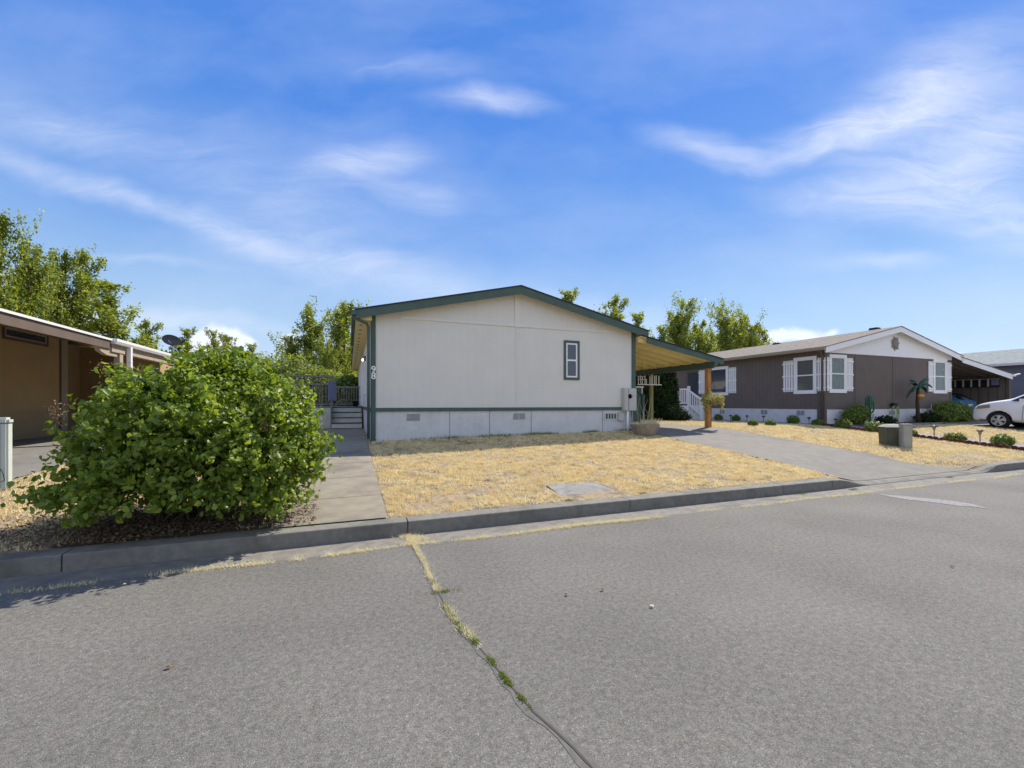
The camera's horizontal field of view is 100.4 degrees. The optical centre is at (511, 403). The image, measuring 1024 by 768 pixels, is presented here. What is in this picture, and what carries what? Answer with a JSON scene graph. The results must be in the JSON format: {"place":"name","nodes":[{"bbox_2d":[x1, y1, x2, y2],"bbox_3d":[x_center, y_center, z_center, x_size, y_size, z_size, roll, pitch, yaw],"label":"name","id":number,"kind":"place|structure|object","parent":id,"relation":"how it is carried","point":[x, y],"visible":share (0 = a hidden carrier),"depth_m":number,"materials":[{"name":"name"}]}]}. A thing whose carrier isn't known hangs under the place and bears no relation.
{"place":"outdoors","nodes":[
{"label":"outdoors","id":0,"kind":"place"},
{"bbox_2d":[12,434,102,478],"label":"driveway","id":1,"kind":"structure","parent":0,"point":[26,454],"depth_m":8.48,"materials":[{"name":"concrete"}]},
{"bbox_2d":[274,428,386,527],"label":"path","id":2,"kind":"structure","parent":0,"point":[333,488],"depth_m":6.20,"materials":[{"name":"concrete"}]},
{"bbox_2d":[0,474,1023,767],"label":"road","id":3,"kind":"structure","parent":0,"point":[870,630],"depth_m":2.59,"materials":[{"name":"asphalt"}]},
{"bbox_2d":[416,548,593,767],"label":"road crack","id":4,"kind":"object","parent":3,"relation":"on","point":[566,740],"visible":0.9,"depth_m":2.00,"materials":[{"name":"grey"}]},
{"bbox_2d":[411,545,600,767],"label":"crack sealant","id":5,"kind":"object","parent":3,"relation":"on","point":[572,752],"visible":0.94,"depth_m":2.12,"materials":[{"name":"asphalt"}]},
{"bbox_2d":[0,473,1019,649],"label":"dry weeds","id":6,"kind":"object","parent":3,"relation":"on","point":[413,540],"visible":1,"depth_m":4.44,"materials":[{"name":"plant"}]},
{"bbox_2d":[879,494,987,508],"bbox_3d":[6.462,1.496,6.633,0.401,0.001,1.266,0,0,-44],"label":"worn streak","id":7,"kind":"object","parent":3,"relation":"on","point":[956,503],"visible":1,"depth_m":6.60,"materials":[{"name":"paint"}]},
{"bbox_2d":[0,420,1023,553],"bbox_3d":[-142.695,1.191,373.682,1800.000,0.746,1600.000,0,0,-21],"label":"ground","id":8,"kind":"structure","parent":0,"point":[435,504],"depth_m":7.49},
{"bbox_2d":[0,417,12,489],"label":"utility pedestal","id":9,"kind":"object","parent":8,"relation":"on","point":[5,451],"visible":0.94,"depth_m":5.86,"materials":[{"name":"grey"}]},
{"bbox_2d":[1,261,26,312],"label":"poplar tree","id":10,"kind":"object","parent":8,"relation":"on","point":[16,272],"visible":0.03,"depth_m":29.40,"materials":[{"name":"green plant"}]},
{"bbox_2d":[0,208,45,316],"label":"poplar tree","id":11,"kind":"object","parent":8,"relation":"on","point":[4,232],"visible":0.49,"depth_m":24.63,"materials":[{"name":"green plant"}]},
{"bbox_2d":[0,226,93,326],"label":"poplar tree","id":12,"kind":"object","parent":8,"relation":"on","point":[35,273],"visible":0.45,"depth_m":26.64,"materials":[{"name":"green plant"}]},
{"bbox_2d":[20,244,101,334],"bbox_3d":[-31.839,-5.223,30.375,3.766,12.569,4.059,0,0,25],"label":"poplar tree","id":13,"kind":"object","parent":8,"relation":"on","point":[65,256],"visible":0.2,"depth_m":29.75,"materials":[{"name":"green plant"}]},
{"bbox_2d":[41,247,122,334],"bbox_3d":[-31.470,-5.093,30.924,4.183,12.318,4.270,0,0,31],"label":"poplar tree","id":14,"kind":"object","parent":8,"relation":"on","point":[99,265],"visible":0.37,"depth_m":30.58,"materials":[{"name":"green plant"}]},
{"bbox_2d":[0,308,200,439],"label":"tan house","id":15,"kind":"structure","parent":8,"relation":"on","point":[43,363],"depth_m":12.57,"materials":[{"name":"paint"}]},
{"bbox_2d":[2,326,48,346],"bbox_3d":[-14.009,-1.950,12.313,0.050,0.400,1.840,0,0,-21],"label":"window","id":16,"kind":"structure","parent":15,"relation":"in","point":[23,336],"depth_m":12.23,"materials":[{"name":"black glass"}]},
{"bbox_2d":[162,335,180,351],"bbox_3d":[-11.645,-1.931,14.596,0.402,0.863,0.400,0,0,24],"label":"satellite dish","id":17,"kind":"object","parent":15,"relation":"on","point":[172,340],"visible":0.99,"depth_m":14.63,"materials":[{"name":"grey"}]},
{"bbox_2d":[58,272,157,347],"bbox_3d":[-27.168,-3.846,29.138,4.502,9.820,4.596,0,0,23],"label":"poplar tree","id":18,"kind":"object","parent":8,"relation":"on","point":[111,323],"visible":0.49,"depth_m":28.78,"materials":[{"name":"green plant"}]},
{"bbox_2d":[121,318,169,352],"bbox_3d":[-30.709,-3.015,35.516,3.600,8.155,3.675,0,0,42],"label":"poplar tree","id":19,"kind":"object","parent":8,"relation":"on","point":[146,333],"visible":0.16,"depth_m":35.48,"materials":[{"name":"green plant"}]},
{"bbox_2d":[0,445,310,552],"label":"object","id":20,"kind":"structure","parent":8,"relation":"on","point":[7,496],"depth_m":4.92,"materials":[{"name":"plant"}]},
{"bbox_2d":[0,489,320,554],"bbox_3d":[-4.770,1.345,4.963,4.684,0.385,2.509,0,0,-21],"label":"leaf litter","id":21,"kind":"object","parent":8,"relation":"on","point":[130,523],"visible":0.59,"depth_m":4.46,"materials":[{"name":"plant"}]},
{"bbox_2d":[49,504,282,547],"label":"mulch soil","id":22,"kind":"structure","parent":8,"relation":"on","point":[234,526],"depth_m":4.46,"materials":[{"name":"soil"}]},
{"bbox_2d":[0,337,343,530],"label":"leafy bush","id":23,"kind":"object","parent":22,"relation":"on","point":[230,427],"visible":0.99,"depth_m":4.27,"materials":[{"name":"green plant"}]},
{"bbox_2d":[168,326,200,354],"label":"poplar tree","id":24,"kind":"object","parent":8,"relation":"on","point":[185,339],"visible":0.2,"depth_m":38.00,"materials":[{"name":"green plant"}]},
{"bbox_2d":[204,327,222,356],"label":"poplar tree","id":25,"kind":"object","parent":8,"relation":"on","point":[214,344],"visible":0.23,"depth_m":38.62,"materials":[{"name":"green plant"}]},
{"bbox_2d":[217,332,236,356],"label":"poplar tree","id":26,"kind":"object","parent":8,"relation":"on","point":[223,339],"visible":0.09,"depth_m":37.29,"materials":[{"name":"green plant"}]},
{"bbox_2d":[241,342,261,361],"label":"poplar tree","id":27,"kind":"object","parent":8,"relation":"on","point":[251,347],"visible":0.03,"depth_m":38.12,"materials":[{"name":"green plant"}]},
{"bbox_2d":[245,346,310,370],"bbox_3d":[-15.731,-1.397,28.226,5.199,4.892,4.520,0,0,-21],"label":"garden shrub","id":28,"kind":"object","parent":8,"relation":"on","point":[266,358],"visible":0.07,"depth_m":27.55,"materials":[{"name":"green plant"}]},
{"bbox_2d":[267,331,311,364],"bbox_3d":[-18.731,-2.563,35.159,3.802,7.246,3.528,0,0,-12],"label":"poplar tree","id":29,"kind":"object","parent":8,"relation":"on","point":[293,347],"visible":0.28,"depth_m":35.26,"materials":[{"name":"green plant"}]},
{"bbox_2d":[261,355,319,398],"bbox_3d":[-13.978,-1.025,26.598,4.606,4.152,3.891,0,0,-21],"label":"garden shrub","id":30,"kind":"object","parent":8,"relation":"on","point":[282,368],"visible":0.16,"depth_m":26.27,"materials":[{"name":"green plant"}]},
{"bbox_2d":[284,365,344,405],"bbox_3d":[-12.039,-0.672,26.576,4.488,3.428,3.642,0,0,-21],"label":"garden shrub","id":31,"kind":"object","parent":8,"relation":"on","point":[321,373],"visible":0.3,"depth_m":25.79,"materials":[{"name":"green plant"}]},
{"bbox_2d":[291,295,345,370],"bbox_3d":[-16.309,-3.851,36.720,4.957,9.823,4.598,0,0,24],"label":"poplar tree","id":32,"kind":"object","parent":8,"relation":"on","point":[310,322],"visible":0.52,"depth_m":35.98,"materials":[{"name":"green plant"}]},
{"bbox_2d":[291,380,361,428],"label":"timber deck","id":33,"kind":"structure","parent":8,"relation":"on","point":[338,416],"depth_m":17.18,"materials":[{"name":"grey"}]},
{"bbox_2d":[291,375,333,406],"bbox_3d":[-8.197,-0.520,17.540,1.600,1.280,0.100,0,0,-21],"label":"garden trellis","id":34,"kind":"object","parent":33,"relation":"on","point":[307,376],"visible":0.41,"depth_m":17.57,"materials":[{"name":"wood"}]},
{"bbox_2d":[328,381,335,400],"bbox_3d":[-7.344,-0.510,17.389,0.286,0.820,0.050,0,0,-21],"label":"hanging cloth","id":35,"kind":"object","parent":33,"relation":"hanging from","point":[331,390],"visible":1,"depth_m":17.38,"materials":[{"name":"blue"}]},
{"bbox_2d":[307,333,349,379],"bbox_3d":[-14.068,-2.164,32.962,3.169,6.450,2.857,0,0,-11],"label":"poplar tree","id":36,"kind":"object","parent":8,"relation":"on","point":[326,358],"visible":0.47,"depth_m":32.46,"materials":[{"name":"green plant"}]},
{"bbox_2d":[300,298,371,376],"bbox_3d":[-14.525,-4.047,35.999,4.561,10.150,4.917,0,0,7],"label":"poplar tree","id":37,"kind":"object","parent":8,"relation":"on","point":[342,327],"visible":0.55,"depth_m":34.84,"materials":[{"name":"green plant"}]},
{"bbox_2d":[323,369,358,405],"bbox_3d":[-9.860,-0.575,26.306,3.302,3.167,3.276,0,0,-21],"label":"garden shrub","id":38,"kind":"object","parent":8,"relation":"on","point":[349,380],"visible":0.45,"depth_m":25.44,"materials":[{"name":"green plant"}]},
{"bbox_2d":[370,429,631,441],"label":"wall weeds","id":39,"kind":"object","parent":8,"relation":"on","point":[525,434],"depth_m":12.00,"materials":[{"name":"plant"}]},
{"bbox_2d":[0,460,1023,578],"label":"kerb","id":40,"kind":"structure","parent":8,"relation":"on","point":[27,563],"depth_m":4.80,"materials":[{"name":"concrete"}]},
{"bbox_2d":[0,469,1023,592],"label":"gutter","id":41,"kind":"object","parent":8,"relation":"on","point":[100,574],"depth_m":4.62,"materials":[{"name":"concrete"}]},
{"bbox_2d":[350,285,724,441],"bbox_3d":[-1.578,-0.960,20.993,11.930,4.720,18.310,0,0,-21],"label":"mobile home","id":42,"kind":"object","parent":8,"relation":"on","point":[517,359],"visible":0.98,"depth_m":12.10,"materials":[{"name":"white"}]},
{"bbox_2d":[361,358,362,406],"bbox_3d":[-6.417,-0.910,18.262,0.040,2.140,1.060,0,0,-21],"label":"door","id":43,"kind":"structure","parent":42,"relation":"in","point":[361,358],"depth_m":18.37,"materials":[{"name":"white paint"}]},
{"bbox_2d":[363,358,364,394],"bbox_3d":[-5.329,-1.000,15.413,0.040,1.360,1.160,0,0,-21],"label":"window","id":44,"kind":"structure","parent":42,"relation":"in","point":[363,358],"depth_m":15.83,"materials":[{"name":"white paint"}]},
{"bbox_2d":[564,340,579,379],"bbox_3d":[1.793,-1.306,12.839,0.531,1.180,0.050,0,0,-21],"label":"window","id":45,"kind":"structure","parent":42,"relation":"in","point":[571,348],"depth_m":12.84,"materials":[{"name":"glass"}]},
{"bbox_2d":[637,375,661,384],"bbox_3d":[5.315,-1.210,16.496,1.140,0.980,0.030,0,0,-21],"label":"white rack","id":46,"kind":"object","parent":42,"relation":"hanging from","point":[642,379],"visible":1,"depth_m":16.43,"materials":[{"name":"paint"}]},
{"bbox_2d":[700,371,724,410],"bbox_3d":[6.736,-0.438,14.346,0.798,1.376,0.769,0,0,-21],"label":"hanging basket","id":47,"kind":"object","parent":42,"relation":"hanging from","point":[715,399],"visible":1,"depth_m":14.21,"materials":[{"name":"green plant"}]},
{"bbox_2d":[559,287,585,307],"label":"poplar tree","id":48,"kind":"object","parent":8,"relation":"on","point":[570,294],"visible":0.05,"depth_m":49.39,"materials":[{"name":"green plant"}]},
{"bbox_2d":[547,482,613,494],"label":"utility slab","id":49,"kind":"structure","parent":8,"relation":"on","point":[576,488],"depth_m":6.56,"materials":[{"name":"concrete"}]},
{"bbox_2d":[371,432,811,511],"bbox_3d":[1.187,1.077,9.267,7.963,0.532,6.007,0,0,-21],"label":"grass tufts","id":50,"kind":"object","parent":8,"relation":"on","point":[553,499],"visible":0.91,"depth_m":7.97,"materials":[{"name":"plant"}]},
{"bbox_2d":[594,292,630,319],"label":"poplar tree","id":51,"kind":"object","parent":8,"relation":"on","point":[615,312],"visible":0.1,"depth_m":51.44,"materials":[{"name":"green plant"}]},
{"bbox_2d":[636,388,644,422],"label":"side steps","id":52,"kind":"structure","parent":8,"relation":"on","point":[642,401],"depth_m":14.67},
{"bbox_2d":[630,311,652,336],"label":"poplar tree","id":53,"kind":"object","parent":8,"relation":"on","point":[638,318],"visible":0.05,"depth_m":53.96,"materials":[{"name":"green plant"}]},
{"bbox_2d":[630,399,661,435],"bbox_3d":[3.938,0.360,12.658,0.990,1.147,0.869,0,0,-21],"label":"stone planter","id":54,"kind":"object","parent":8,"relation":"on","point":[648,427],"visible":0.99,"depth_m":12.41,"materials":[{"name":"stone"}]},
{"bbox_2d":[636,375,655,419],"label":"evergreen","id":55,"kind":"object","parent":8,"relation":"on","point":[646,390],"visible":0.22,"depth_m":21.13,"materials":[{"name":"green plant"}]},
{"bbox_2d":[649,324,674,343],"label":"poplar tree","id":56,"kind":"object","parent":8,"relation":"on","point":[661,330],"visible":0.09,"depth_m":54.12,"materials":[{"name":"green plant"}]},
{"bbox_2d":[653,373,671,419],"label":"evergreen","id":57,"kind":"object","parent":8,"relation":"on","point":[658,391],"visible":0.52,"depth_m":21.24,"materials":[{"name":"green plant"}]},
{"bbox_2d":[658,372,679,413],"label":"evergreen","id":58,"kind":"object","parent":8,"relation":"on","point":[673,395],"visible":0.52,"depth_m":21.23,"materials":[{"name":"green plant"}]},
{"bbox_2d":[659,403,692,420],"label":"evergreen","id":59,"kind":"object","parent":8,"relation":"on","point":[679,414],"visible":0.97,"depth_m":20.54,"materials":[{"name":"green plant"}]},
{"bbox_2d":[654,386,714,419],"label":"porch steps","id":60,"kind":"structure","parent":8,"relation":"on","point":[696,411],"depth_m":23.10,"materials":[{"name":"white paint"}]},
{"bbox_2d":[664,289,711,351],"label":"poplar tree","id":61,"kind":"object","parent":8,"relation":"on","point":[679,331],"visible":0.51,"depth_m":56.70,"materials":[{"name":"green plant"}]},
{"bbox_2d":[426,475,952,706],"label":"green weeds","id":62,"kind":"object","parent":8,"relation":"on","point":[501,674],"visible":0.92,"depth_m":2.70,"materials":[{"name":"plant"}]},
{"bbox_2d":[688,326,722,352],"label":"poplar tree","id":63,"kind":"object","parent":8,"relation":"on","point":[708,348],"visible":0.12,"depth_m":53.37,"materials":[{"name":"green plant"}]},
{"bbox_2d":[703,292,747,350],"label":"poplar tree","id":64,"kind":"object","parent":8,"relation":"on","point":[728,332],"visible":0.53,"depth_m":56.53,"materials":[{"name":"green plant"}]},
{"bbox_2d":[730,305,765,348],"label":"poplar tree","id":65,"kind":"object","parent":8,"relation":"on","point":[751,338],"visible":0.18,"depth_m":57.82,"materials":[{"name":"green plant"}]},
{"bbox_2d":[747,419,757,425],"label":"round shrub","id":66,"kind":"object","parent":8,"relation":"on","point":[752,422],"visible":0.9,"depth_m":15.65,"materials":[{"name":"green plant"}]},
{"bbox_2d":[747,324,775,345],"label":"poplar tree","id":67,"kind":"object","parent":8,"relation":"on","point":[764,341],"visible":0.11,"depth_m":61.30,"materials":[{"name":"green plant"}]},
{"bbox_2d":[765,419,776,425],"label":"round shrub","id":68,"kind":"object","parent":8,"relation":"on","point":[771,422],"visible":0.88,"depth_m":15.98,"materials":[{"name":"green plant"}]},
{"bbox_2d":[693,419,864,427],"bbox_3d":[10.729,0.913,22.080,1.500,0.140,14.400,0,0,-21],"label":"garden bed","id":69,"kind":"object","parent":8,"relation":"on","point":[780,422],"visible":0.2,"depth_m":19.36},
{"bbox_2d":[731,414,740,420],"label":"round shrub","id":70,"kind":"object","parent":69,"relation":"on","point":[735,418],"visible":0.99,"depth_m":21.16,"materials":[{"name":"green plant"}]},
{"bbox_2d":[786,415,799,423],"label":"round shrub","id":71,"kind":"object","parent":69,"relation":"on","point":[794,419],"visible":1,"depth_m":18.30,"materials":[{"name":"green plant"}]},
{"bbox_2d":[811,419,823,425],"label":"round shrub","id":72,"kind":"object","parent":8,"relation":"on","point":[819,422],"visible":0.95,"depth_m":16.57,"materials":[{"name":"green plant"}]},
{"bbox_2d":[645,326,1020,423],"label":"brown house","id":73,"kind":"structure","parent":8,"relation":"on","point":[827,379],"depth_m":19.90,"materials":[{"name":"wood"}]},
{"bbox_2d":[686,370,699,404],"bbox_3d":[10.497,-0.900,24.720,0.050,2.080,1.000,0,0,-21],"label":"door","id":74,"kind":"structure","parent":73,"relation":"in","point":[692,377],"depth_m":24.70,"materials":[{"name":"grey"}]},
{"bbox_2d":[712,366,728,394],"bbox_3d":[11.099,-1.219,23.122,0.065,1.542,1.506,0,0,-21],"label":"window","id":75,"kind":"structure","parent":73,"relation":"in","point":[720,375],"depth_m":22.86,"materials":[{"name":"glass"}]},
{"bbox_2d":[793,356,816,393],"bbox_3d":[12.809,-1.239,18.645,0.065,1.614,1.003,0,0,-21],"label":"window","id":76,"kind":"structure","parent":73,"relation":"in","point":[804,368],"depth_m":18.63,"materials":[{"name":"glass"}]},
{"bbox_2d":[829,354,846,392],"bbox_3d":[13.885,-1.277,18.188,1.099,1.631,0.065,0,0,-21],"label":"window","id":77,"kind":"structure","parent":73,"relation":"in","point":[837,363],"depth_m":18.19,"materials":[{"name":"glass"}]},
{"bbox_2d":[890,403,899,422],"bbox_3d":[17.399,0.422,19.414,0.524,0.917,0.200,0,0,-21],"label":"garden hose","id":78,"kind":"object","parent":73,"relation":"attached to","point":[897,409],"visible":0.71,"depth_m":19.43,"materials":[{"name":"green"}]},
{"bbox_2d":[892,337,899,349],"bbox_3d":[17.575,-2.746,19.522,0.698,0.697,0.100,0,0,-21],"label":"sun ornament","id":79,"kind":"object","parent":73,"relation":"attached to","point":[895,343],"visible":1,"depth_m":19.48,"materials":[{"name":"grey ceramic"}]},
{"bbox_2d":[933,359,946,393],"bbox_3d":[20.940,-1.333,20.881,1.132,1.658,0.065,0,0,-21],"label":"window","id":80,"kind":"structure","parent":73,"relation":"in","point":[940,366],"depth_m":20.88,"materials":[{"name":"glass"}]},
{"bbox_2d":[952,378,999,387],"bbox_3d":[25.903,-1.140,23.914,0.030,0.480,2.000,0,0,-21],"label":"railing","id":81,"kind":"object","parent":73,"relation":"attached to","point":[977,383],"visible":0.91,"depth_m":23.83,"materials":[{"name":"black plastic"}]},
{"bbox_2d":[646,418,1023,467],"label":"dry lawn","id":82,"kind":"structure","parent":8,"relation":"on","point":[984,450],"depth_m":12.11,"materials":[{"name":"beige plant"}]},
{"bbox_2d":[834,418,851,427],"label":"round shrub","id":83,"kind":"object","parent":8,"relation":"on","point":[841,423],"visible":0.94,"depth_m":15.76,"materials":[{"name":"green plant"}]},
{"bbox_2d":[877,424,898,446],"bbox_3d":[10.510,0.866,11.809,0.474,0.600,0.434,0,0,11],"label":"transformer box","id":84,"kind":"object","parent":8,"relation":"on","point":[888,434],"visible":0.73,"depth_m":11.65,"materials":[{"name":"grey"}]},
{"bbox_2d":[852,422,949,426],"bbox_3d":[16.342,0.872,18.524,6.450,0.040,1.450,0,0,-21],"label":"front bed","id":85,"kind":"object","parent":8,"relation":"on","point":[860,424],"visible":0.34,"depth_m":18.44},
{"bbox_2d":[839,402,873,423],"bbox_3d":[14.441,0.386,17.907,1.530,1.004,1.100,0,0,-21],"label":"garden bush","id":86,"kind":"object","parent":85,"relation":"on","point":[854,414],"visible":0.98,"depth_m":17.65,"materials":[{"name":"green plant"}]},
{"bbox_2d":[865,395,874,421],"bbox_3d":[15.252,0.243,18.187,0.613,1.241,0.100,0,0,-21],"label":"cactus ornament","id":87,"kind":"object","parent":85,"relation":"on","point":[869,402],"visible":0.88,"depth_m":18.16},
{"bbox_2d":[873,414,897,423],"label":"garden bush","id":88,"kind":"object","parent":85,"relation":"on","point":[887,419],"visible":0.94,"depth_m":18.39,"materials":[{"name":"green plant"}]},
{"bbox_2d":[906,378,932,422],"bbox_3d":[18.599,-0.156,19.468,1.645,2.059,0.397,0,0,-21],"label":"palm ornament","id":89,"kind":"object","parent":85,"relation":"on","point":[922,384],"visible":1,"depth_m":19.37,"materials":[{"name":"green metal"}]},
{"bbox_2d":[910,410,943,422],"bbox_3d":[19.116,0.605,19.664,1.492,0.594,0.918,0,0,-21],"label":"garden bush","id":90,"kind":"object","parent":85,"relation":"on","point":[928,418],"visible":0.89,"depth_m":19.43,"materials":[{"name":"green plant"}]},
{"bbox_2d":[898,424,911,448],"bbox_3d":[10.528,0.868,11.412,0.244,0.660,0.194,0,0,17],"label":"utility pedestal","id":91,"kind":"object","parent":8,"relation":"on","point":[905,435],"visible":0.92,"depth_m":11.34,"materials":[{"name":"metal"}]},
{"bbox_2d":[904,427,910,446],"bbox_3d":[10.501,0.878,11.324,0.160,0.520,0.008,0,0,17],"label":"door","id":92,"kind":"structure","parent":91,"relation":"in","point":[907,430],"depth_m":11.32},
{"bbox_2d":[898,422,941,424],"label":"bed kerb","id":93,"kind":"structure","parent":8,"relation":"on","point":[922,423],"depth_m":18.13,"materials":[{"name":"concrete"}]},
{"bbox_2d":[821,423,1023,451],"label":"scalloped edging","id":94,"kind":"object","parent":8,"relation":"on","point":[1001,446],"visible":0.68,"depth_m":12.89,"materials":[{"name":"brick"}]},
{"bbox_2d":[927,399,973,422],"bbox_3d":[21.000,0.326,20.360,3.162,1.140,1.468,0,0,-21],"label":"garden bush","id":95,"kind":"object","parent":8,"relation":"on","point":[952,411],"visible":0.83,"depth_m":19.98,"materials":[{"name":"green plant"}]},
{"bbox_2d":[912,423,1023,444],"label":"dry lawn","id":96,"kind":"structure","parent":8,"relation":"on","point":[975,435],"depth_m":16.12,"materials":[{"name":"beige plant"}]},
{"bbox_2d":[961,349,1023,398],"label":"grey house","id":97,"kind":"structure","parent":8,"relation":"on","point":[1011,361],"depth_m":25.24,"materials":[{"name":"blue"}]},
{"bbox_2d":[0,0,1023,366],"label":"sky","id":98,"kind":"structure","parent":0,"point":[824,167],"materials":[{"name":"blue"}]},
{"bbox_2d":[656,424,941,480],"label":"driveway","id":99,"kind":"structure","parent":0,"point":[848,464],"depth_m":10.17,"materials":[{"name":"concrete"}]},
{"bbox_2d":[636,386,643,422],"bbox_3d":[4.626,0.085,16.646,0.720,1.510,0.680,0,0,-21],"label":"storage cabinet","id":100,"kind":"object","parent":99,"relation":"on","point":[638,410],"visible":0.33,"depth_m":16.42,"materials":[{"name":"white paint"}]},
{"bbox_2d":[908,463,976,471],"bbox_3d":[9.720,1.403,9.655,1.350,0.118,0.695,0,0,-21],"label":"driveway apron","id":101,"kind":"object","parent":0,"point":[944,469],"visible":1,"depth_m":9.48,"materials":[{"name":"concrete"}]},
{"bbox_2d":[918,433,1023,446],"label":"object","id":102,"kind":"structure","parent":0,"point":[939,436],"depth_m":13.69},
{"bbox_2d":[862,420,881,431],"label":"round shrub","id":103,"kind":"object","parent":102,"relation":"on","point":[871,426],"visible":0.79,"depth_m":14.96,"materials":[{"name":"green plant"}]},
{"bbox_2d":[943,431,967,441],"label":"round shrub","id":104,"kind":"object","parent":102,"relation":"on","point":[954,435],"visible":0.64,"depth_m":13.09,"materials":[{"name":"green plant"}]},
{"bbox_2d":[986,434,1016,445],"bbox_3d":[14.459,1.061,12.591,0.586,0.397,0.570,0,0,-21],"label":"round shrub","id":105,"kind":"object","parent":102,"relation":"on","point":[1004,439],"visible":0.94,"depth_m":12.47,"materials":[{"name":"green plant"}]},
{"bbox_2d":[942,419,1023,429],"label":"driveway","id":106,"kind":"structure","parent":0,"point":[982,423],"depth_m":19.22,"materials":[{"name":"concrete"}]},
{"bbox_2d":[952,393,976,409],"bbox_3d":[24.413,0.117,25.351,1.826,1.473,4.149,0,0,-21],"label":"hatchback","id":107,"kind":"object","parent":106,"relation":"on","point":[957,397],"visible":0.1,"depth_m":23.55,"materials":[{"name":"blue paint"}]},
{"bbox_2d":[973,394,1023,427],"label":"sedan","id":108,"kind":"object","parent":106,"relation":"on","point":[1003,413],"visible":0.99,"depth_m":17.75,"materials":[{"name":"white paint"}]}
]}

